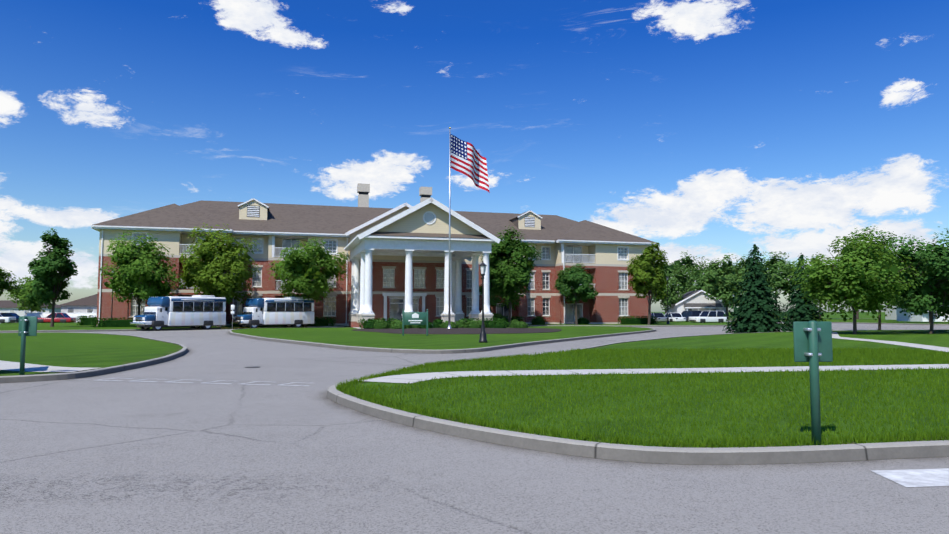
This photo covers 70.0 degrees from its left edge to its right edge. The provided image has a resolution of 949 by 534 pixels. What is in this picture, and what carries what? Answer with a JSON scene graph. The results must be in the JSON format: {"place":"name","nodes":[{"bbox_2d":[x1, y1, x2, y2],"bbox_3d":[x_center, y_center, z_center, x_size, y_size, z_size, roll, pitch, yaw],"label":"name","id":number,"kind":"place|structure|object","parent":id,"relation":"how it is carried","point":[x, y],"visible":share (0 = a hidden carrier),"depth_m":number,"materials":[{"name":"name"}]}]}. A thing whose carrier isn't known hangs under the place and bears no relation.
{"place":"outdoors","nodes":[
{"label":"outdoors","id":0,"kind":"place"},
{"bbox_2d":[0,300,60,315],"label":"house","id":1,"kind":"structure","parent":0,"point":[7,306],"depth_m":163.02,"materials":[{"name":"white"}]},
{"bbox_2d":[60,294,96,312],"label":"house","id":2,"kind":"structure","parent":0,"point":[88,304],"depth_m":124.14,"materials":[{"name":"white"}]},
{"bbox_2d":[0,332,191,382],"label":"lawn","id":3,"kind":"structure","parent":0,"point":[103,353],"depth_m":24.32,"materials":[{"name":"green plant"}]},
{"bbox_2d":[18,316,36,374],"bbox_3d":[-10.530,1.841,15.886,0.460,1.380,0.135,0,-4,6],"label":"lawn sign","id":4,"kind":"object","parent":3,"relation":"on","point":[27,325],"depth_m":15.89,"materials":[{"name":"metal"}]},
{"bbox_2d":[0,360,95,371],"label":"concrete walk","id":5,"kind":"structure","parent":3,"relation":"on","point":[9,366],"depth_m":17.36,"materials":[{"name":"concrete"}]},
{"bbox_2d":[0,322,784,332],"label":"lawn","id":6,"kind":"structure","parent":0,"point":[42,327],"depth_m":66.92,"materials":[{"name":"green plant"}]},
{"bbox_2d":[0,314,15,322],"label":"white suv","id":7,"kind":"object","parent":6,"relation":"on","point":[7,319],"visible":0.94,"depth_m":85.20,"materials":[{"name":"paint"}]},
{"bbox_2d":[0,313,19,322],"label":"blue car","id":8,"kind":"object","parent":6,"relation":"on","point":[11,315],"visible":0.19,"depth_m":90.96,"materials":[{"name":"paint"}]},
{"bbox_2d":[0,267,26,296],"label":"tree","id":9,"kind":"object","parent":6,"relation":"on","point":[5,284],"visible":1,"depth_m":91.49,"materials":[{"name":"green plant"}]},
{"bbox_2d":[26,228,77,326],"bbox_3d":[-40.482,1.119,65.132,4.916,9.676,4.373,-3,-5,36],"label":"lawn tree","id":10,"kind":"object","parent":6,"relation":"on","point":[49,283],"visible":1,"depth_m":64.67,"materials":[{"name":"green plant"}]},
{"bbox_2d":[37,313,76,322],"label":"red car","id":11,"kind":"object","parent":6,"relation":"on","point":[62,318],"visible":0.79,"depth_m":89.19,"materials":[{"name":"paint"}]},
{"bbox_2d":[77,315,96,324],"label":"bush","id":12,"kind":"object","parent":6,"relation":"on","point":[84,320],"visible":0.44,"depth_m":73.07,"materials":[{"name":"green plant"}]},
{"bbox_2d":[111,270,113,319],"bbox_3d":[-34.605,2.912,64.750,0.420,5.670,0.420,0,-4,-2],"label":"lamp post","id":13,"kind":"object","parent":6,"relation":"on","point":[112,303],"visible":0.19,"depth_m":64.69,"materials":[{"name":"black metal"}]},
{"bbox_2d":[91,317,136,326],"bbox_3d":[-33.038,5.360,64.636,6.202,1.192,1.384,1,-4,-16],"label":"clipped hedge","id":14,"kind":"object","parent":6,"relation":"on","point":[109,322],"visible":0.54,"depth_m":63.92,"materials":[{"name":"green plant"}]},
{"bbox_2d":[99,230,184,327],"bbox_3d":[-30.817,1.163,62.254,9.242,9.213,7.713,-3,-5,35],"label":"tree","id":15,"kind":"object","parent":6,"relation":"on","point":[136,275],"visible":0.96,"depth_m":61.05,"materials":[{"name":"green plant"}]},
{"bbox_2d":[175,222,259,326],"bbox_3d":[-24.662,0.808,65.276,7.924,10.324,8.452,1,-4,-11],"label":"tree","id":16,"kind":"object","parent":6,"relation":"on","point":[211,274],"visible":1,"depth_m":63.71,"materials":[{"name":"green plant"}]},
{"bbox_2d":[259,317,335,325],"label":"clipped hedge","id":17,"kind":"object","parent":6,"relation":"on","point":[320,322],"visible":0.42,"depth_m":69.75,"materials":[{"name":"green plant"}]},
{"bbox_2d":[267,237,349,327],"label":"tree","id":18,"kind":"object","parent":6,"relation":"on","point":[304,273],"visible":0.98,"depth_m":66.56,"materials":[{"name":"green plant"}]},
{"bbox_2d":[492,313,505,320],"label":"hydrangea shrub","id":19,"kind":"object","parent":6,"relation":"on","point":[496,315],"visible":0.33,"depth_m":74.29,"materials":[{"name":"green plant"}]},
{"bbox_2d":[479,226,543,325],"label":"linden tree","id":20,"kind":"object","parent":6,"relation":"on","point":[509,279],"visible":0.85,"depth_m":71.54,"materials":[{"name":"green plant"}]},
{"bbox_2d":[503,316,524,321],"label":"clipped hedge","id":21,"kind":"object","parent":6,"relation":"on","point":[518,319],"visible":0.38,"depth_m":75.45,"materials":[{"name":"green plant"}]},
{"bbox_2d":[531,316,546,323],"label":"foundation shrub","id":22,"kind":"object","parent":6,"relation":"on","point":[538,320],"visible":1,"depth_m":78.05,"materials":[{"name":"green plant"}]},
{"bbox_2d":[554,262,598,324],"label":"tree","id":23,"kind":"object","parent":6,"relation":"on","point":[574,277],"visible":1,"depth_m":75.38,"materials":[{"name":"green plant"}]},
{"bbox_2d":[578,317,589,324],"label":"foundation shrub","id":24,"kind":"object","parent":6,"relation":"on","point":[582,321],"visible":0.92,"depth_m":77.42,"materials":[{"name":"green plant"}]},
{"bbox_2d":[617,316,657,323],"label":"clipped hedge","id":25,"kind":"object","parent":6,"relation":"on","point":[632,320],"visible":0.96,"depth_m":78.91,"materials":[{"name":"green plant"}]},
{"bbox_2d":[626,242,668,324],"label":"corner tree","id":26,"kind":"object","parent":6,"relation":"on","point":[646,266],"visible":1,"depth_m":75.34,"materials":[{"name":"green plant"}]},
{"bbox_2d":[666,276,669,323],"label":"lamp post","id":27,"kind":"object","parent":6,"relation":"on","point":[667,277],"visible":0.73,"depth_m":78.47,"materials":[{"name":"black metal"}]},
{"bbox_2d":[681,311,701,321],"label":"dark car","id":28,"kind":"object","parent":6,"relation":"on","point":[686,314],"visible":0.33,"depth_m":95.83,"materials":[{"name":"paint"}]},
{"bbox_2d":[689,311,726,322],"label":"white suv","id":29,"kind":"object","parent":6,"relation":"on","point":[711,317],"visible":0.88,"depth_m":89.48,"materials":[{"name":"paint"}]},
{"bbox_2d":[402,309,427,335],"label":"sign","id":30,"kind":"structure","parent":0,"point":[414,318],"depth_m":40.68,"materials":[{"name":"green metal"}]},
{"bbox_2d":[229,326,655,353],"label":"lawn island","id":31,"kind":"structure","parent":0,"point":[347,338],"depth_m":37.41,"materials":[{"name":"green plant"}]},
{"bbox_2d":[352,327,561,333],"bbox_3d":[-1.306,4.886,52.816,16.899,0.160,18.251,0,-4,-2],"label":"mulch bed","id":32,"kind":"object","parent":31,"relation":"on","point":[432,330],"visible":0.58,"depth_m":49.46,"materials":[{"name":"brown soil"}]},
{"bbox_2d":[363,319,376,327],"bbox_3d":[-8.626,4.763,56.774,1.418,0.753,1.419,0,-4,-2],"label":"shrub","id":33,"kind":"object","parent":32,"relation":"on","point":[369,323],"visible":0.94,"depth_m":56.40,"materials":[{"name":"green plant"}]},
{"bbox_2d":[358,318,401,328],"bbox_3d":[-7.775,4.906,57.989,4.290,1.145,1.292,1,-4,-16],"label":"clipped hedge","id":34,"kind":"object","parent":32,"relation":"on","point":[363,319],"visible":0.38,"depth_m":57.65,"materials":[{"name":"green plant"}]},
{"bbox_2d":[373,320,389,328],"bbox_3d":[-7.639,4.683,55.651,1.363,0.747,1.354,0,-4,-2],"label":"shrub","id":35,"kind":"object","parent":32,"relation":"on","point":[381,324],"visible":1,"depth_m":55.28,"materials":[{"name":"green plant"}]},
{"bbox_2d":[389,320,400,327],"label":"shrub","id":36,"kind":"object","parent":32,"relation":"on","point":[392,322],"visible":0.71,"depth_m":56.82,"materials":[{"name":"green plant"}]},
{"bbox_2d":[392,321,407,328],"bbox_3d":[-6.154,4.725,54.995,1.335,0.640,1.387,-3,-5,35],"label":"shrub","id":37,"kind":"object","parent":32,"relation":"on","point":[398,325],"visible":0.9,"depth_m":54.57,"materials":[{"name":"green plant"}]},
{"bbox_2d":[417,321,432,328],"bbox_3d":[-4.032,4.711,55.503,1.321,0.726,1.151,0,-4,-2],"label":"shrub","id":38,"kind":"object","parent":32,"relation":"on","point":[430,324],"visible":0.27,"depth_m":55.20,"materials":[{"name":"green plant"}]},
{"bbox_2d":[433,319,444,327],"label":"shrub","id":39,"kind":"object","parent":32,"relation":"on","point":[437,323],"visible":0.81,"depth_m":57.74,"materials":[{"name":"green plant"}]},
{"bbox_2d":[440,321,450,327],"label":"shrub","id":40,"kind":"object","parent":32,"relation":"on","point":[443,325],"visible":0.46,"depth_m":56.91,"materials":[{"name":"green plant"}]},
{"bbox_2d":[448,127,450,327],"bbox_3d":[-2.022,-3.252,55.162,0.440,16.510,0.429,0,-4,-2],"label":"flagpole","id":41,"kind":"object","parent":32,"relation":"on","point":[449,325],"visible":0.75,"depth_m":55.17,"materials":[{"name":"metal"}]},
{"bbox_2d":[450,134,489,192],"bbox_3d":[-0.455,-8.607,56.864,4.054,4.480,0.600,3,-5,-40],"label":"american flag","id":42,"kind":"object","parent":41,"relation":"attached to","point":[468,160],"visible":1,"depth_m":56.62,"materials":[{"name":"fabric"}]},
{"bbox_2d":[446,321,458,327],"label":"shrub","id":43,"kind":"object","parent":32,"relation":"on","point":[454,324],"visible":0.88,"depth_m":55.91,"materials":[{"name":"green plant"}]},
{"bbox_2d":[455,320,465,327],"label":"shrub","id":44,"kind":"object","parent":32,"relation":"on","point":[461,323],"visible":0.77,"depth_m":58.34,"materials":[{"name":"green plant"}]},
{"bbox_2d":[466,320,481,327],"bbox_3d":[0.018,4.768,56.710,1.396,0.714,1.139,0,-4,-2],"label":"shrub","id":45,"kind":"object","parent":32,"relation":"on","point":[474,324],"visible":0.96,"depth_m":56.37,"materials":[{"name":"green plant"}]},
{"bbox_2d":[461,317,505,327],"bbox_3d":[0.715,5.083,60.383,4.288,1.172,1.253,1,-4,-16],"label":"clipped hedge","id":46,"kind":"object","parent":32,"relation":"on","point":[487,321],"visible":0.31,"depth_m":60.20,"materials":[{"name":"green plant"}]},
{"bbox_2d":[486,320,495,327],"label":"shrub","id":47,"kind":"object","parent":32,"relation":"on","point":[491,323],"visible":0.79,"depth_m":58.19,"materials":[{"name":"green plant"}]},
{"bbox_2d":[493,322,506,327],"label":"shrub","id":48,"kind":"object","parent":32,"relation":"on","point":[499,325],"visible":1,"depth_m":56.89,"materials":[{"name":"green plant"}]},
{"bbox_2d":[500,319,508,326],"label":"shrub","id":49,"kind":"object","parent":32,"relation":"on","point":[504,321],"visible":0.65,"depth_m":59.72,"materials":[{"name":"green plant"}]},
{"bbox_2d":[509,319,519,327],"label":"shrub","id":50,"kind":"object","parent":32,"relation":"on","point":[512,322],"visible":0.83,"depth_m":58.50,"materials":[{"name":"green plant"}]},
{"bbox_2d":[513,321,529,327],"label":"shrub","id":51,"kind":"object","parent":32,"relation":"on","point":[520,324],"visible":1,"depth_m":57.52,"materials":[{"name":"green plant"}]},
{"bbox_2d":[479,261,486,342],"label":"lamp post","id":52,"kind":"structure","parent":31,"relation":"on","point":[483,337],"depth_m":32.27,"materials":[{"name":"black metal"}]},
{"bbox_2d":[0,321,948,533],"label":"road asphalt","id":53,"kind":"structure","parent":0,"point":[122,454],"depth_m":6.77,"materials":[{"name":"grey asphalt"}]},
{"bbox_2d":[25,311,96,321],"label":"vinyl fence","id":54,"kind":"object","parent":53,"relation":"on","point":[44,315],"visible":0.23,"depth_m":93.92,"materials":[{"name":"white plastic"}]},
{"bbox_2d":[130,295,226,330],"bbox_3d":[-25.824,4.000,59.563,2.820,3.074,7.870,-3,-5,35],"label":"shuttle bus","id":55,"kind":"object","parent":53,"relation":"on","point":[205,312],"visible":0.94,"depth_m":58.51,"materials":[{"name":"white paint"}]},
{"bbox_2d":[231,305,234,328],"bbox_3d":[-22.119,4.551,61.952,0.320,2.300,0.065,1,-4,-16],"label":"sign","id":56,"kind":"object","parent":53,"relation":"on","point":[232,309],"visible":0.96,"depth_m":61.95,"materials":[{"name":"metal"}]},
{"bbox_2d":[231,297,315,327],"bbox_3d":[-19.414,4.408,65.753,2.820,3.074,7.870,-4,-5,44],"label":"shuttle bus","id":57,"kind":"object","parent":53,"relation":"on","point":[296,312],"visible":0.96,"depth_m":64.68,"materials":[{"name":"white paint"}]},
{"bbox_2d":[91,183,655,325],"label":"building","id":58,"kind":"structure","parent":53,"relation":"on","point":[604,254],"depth_m":74.75,"materials":[{"name":"brick"}]},
{"bbox_2d":[344,197,499,327],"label":"portico","id":59,"kind":"structure","parent":53,"relation":"on","point":[426,221],"depth_m":62.11,"materials":[{"name":"paint"}]},
{"bbox_2d":[97,378,948,486],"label":"road markings","id":60,"kind":"object","parent":53,"relation":"on","point":[921,477],"visible":0.96,"depth_m":6.67,"materials":[{"name":"white paint"}]},
{"bbox_2d":[651,313,666,321],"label":"silver car","id":61,"kind":"object","parent":53,"relation":"on","point":[661,317],"visible":0.38,"depth_m":94.22,"materials":[{"name":"paint"}]},
{"bbox_2d":[651,261,694,313],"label":"tree","id":62,"kind":"object","parent":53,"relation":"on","point":[674,295],"visible":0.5,"depth_m":139.42,"materials":[{"name":"green plant"}]},
{"bbox_2d":[664,313,685,321],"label":"car","id":63,"kind":"object","parent":53,"relation":"on","point":[676,317],"visible":0.75,"depth_m":95.18,"materials":[{"name":"white paint"}]},
{"bbox_2d":[668,290,725,314],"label":"house","id":64,"kind":"structure","parent":53,"relation":"on","point":[697,300],"depth_m":136.26,"materials":[{"name":"white paint"}]},
{"bbox_2d":[788,251,830,318],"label":"tree","id":65,"kind":"object","parent":53,"relation":"on","point":[808,275],"visible":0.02,"depth_m":152.17,"materials":[{"name":"green plant"}]},
{"bbox_2d":[885,302,896,319],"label":"brick house","id":66,"kind":"structure","parent":53,"relation":"on","point":[893,316],"depth_m":124.55,"materials":[{"name":"white"}]},
{"bbox_2d":[896,302,948,321],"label":"house","id":67,"kind":"structure","parent":53,"relation":"on","point":[917,318],"depth_m":101.62,"materials":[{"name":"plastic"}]},
{"bbox_2d":[0,0,948,311],"label":"sky","id":68,"kind":"structure","parent":0,"point":[710,129],"materials":[{"name":"blue"}]},
{"bbox_2d":[319,329,948,468],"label":"lawn","id":69,"kind":"structure","parent":0,"point":[771,454],"depth_m":9.85,"materials":[{"name":"green plant"}]},
{"bbox_2d":[335,346,948,447],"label":"lawn grass blades","id":70,"kind":"object","parent":69,"relation":"on","point":[849,354],"depth_m":12.16,"materials":[{"name":"green plant"}]},
{"bbox_2d":[358,364,948,382],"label":"concrete walk","id":71,"kind":"structure","parent":69,"relation":"on","point":[410,378],"depth_m":16.49,"materials":[{"name":"concrete"}]},
{"bbox_2d":[722,244,792,332],"bbox_3d":[21.701,1.951,52.004,5.430,7.484,5.401,3,-5,-36],"label":"spruce","id":72,"kind":"object","parent":69,"relation":"on","point":[756,315],"visible":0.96,"depth_m":51.22,"materials":[{"name":"green plant"}]},
{"bbox_2d":[780,253,826,330],"bbox_3d":[27.429,2.382,56.668,4.245,7.170,4.441,1,-4,-13],"label":"spruce","id":73,"kind":"object","parent":69,"relation":"on","point":[801,311],"visible":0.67,"depth_m":56.17,"materials":[{"name":"green plant"}]},
{"bbox_2d":[793,321,832,444],"bbox_3d":[3.879,1.300,7.676,0.460,1.380,0.135,0,-4,-6],"label":"lawn sign","id":74,"kind":"object","parent":69,"relation":"on","point":[813,343],"depth_m":7.68,"materials":[{"name":"metal"}]},
{"bbox_2d":[787,232,922,333],"bbox_3d":[24.848,1.081,44.411,7.744,7.032,7.768,-3,-5,37],"label":"ornamental tree","id":75,"kind":"object","parent":69,"relation":"on","point":[849,279],"visible":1,"depth_m":43.52,"materials":[{"name":"green plant"}]},
{"bbox_2d":[839,226,921,329],"bbox_3d":[32.688,1.071,54.047,7.694,8.323,6.876,-1,-4,9],"label":"ornamental tree","id":76,"kind":"object","parent":69,"relation":"on","point":[882,242],"visible":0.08,"depth_m":53.16,"materials":[{"name":"green plant"}]},
{"bbox_2d":[832,332,948,351],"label":"walk","id":77,"kind":"structure","parent":69,"relation":"on","point":[837,336],"depth_m":30.98,"materials":[{"name":"concrete"}]},
{"bbox_2d":[878,228,948,333],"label":"ornamental tree","id":78,"kind":"object","parent":69,"relation":"on","point":[930,292],"visible":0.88,"depth_m":44.48,"materials":[{"name":"green plant"}]},
{"bbox_2d":[651,312,884,318],"bbox_3d":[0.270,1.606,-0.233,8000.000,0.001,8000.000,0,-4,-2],"label":"field ground","id":79,"kind":"structure","parent":0,"point":[865,315],"depth_m":285.69,"materials":[{"name":"green plant"}]},
{"bbox_2d":[3,276,56,312],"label":"tree","id":80,"kind":"object","parent":79,"relation":"on","point":[34,305],"depth_m":113.57,"materials":[{"name":"green plant"}]},
{"bbox_2d":[670,251,706,294],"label":"tree","id":81,"kind":"object","parent":79,"relation":"on","point":[687,261],"visible":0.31,"depth_m":169.62,"materials":[{"name":"green plant"}]},
{"bbox_2d":[686,259,737,300],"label":"tree","id":82,"kind":"object","parent":79,"relation":"on","point":[696,287],"visible":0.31,"depth_m":151.64,"materials":[{"name":"green plant"}]},
{"bbox_2d":[722,256,778,291],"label":"tree","id":83,"kind":"object","parent":79,"relation":"on","point":[741,262],"visible":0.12,"depth_m":162.97,"materials":[{"name":"green plant"}]},
{"bbox_2d":[727,319,948,324],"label":"road","id":84,"kind":"structure","parent":0,"point":[867,321],"depth_m":92.58,"materials":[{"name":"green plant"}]},
{"bbox_2d":[697,254,746,318],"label":"tree","id":85,"kind":"object","parent":84,"relation":"on","point":[722,289],"visible":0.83,"depth_m":127.56,"materials":[{"name":"green plant"}]},
{"bbox_2d":[743,251,806,315],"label":"tree","id":86,"kind":"object","parent":84,"relation":"on","point":[774,264],"visible":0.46,"depth_m":132.62,"materials":[{"name":"green plant"}]},
{"bbox_2d":[887,297,910,308],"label":"tree","id":87,"kind":"object","parent":84,"relation":"on","point":[900,304],"depth_m":102.73,"materials":[{"name":"green plant"}]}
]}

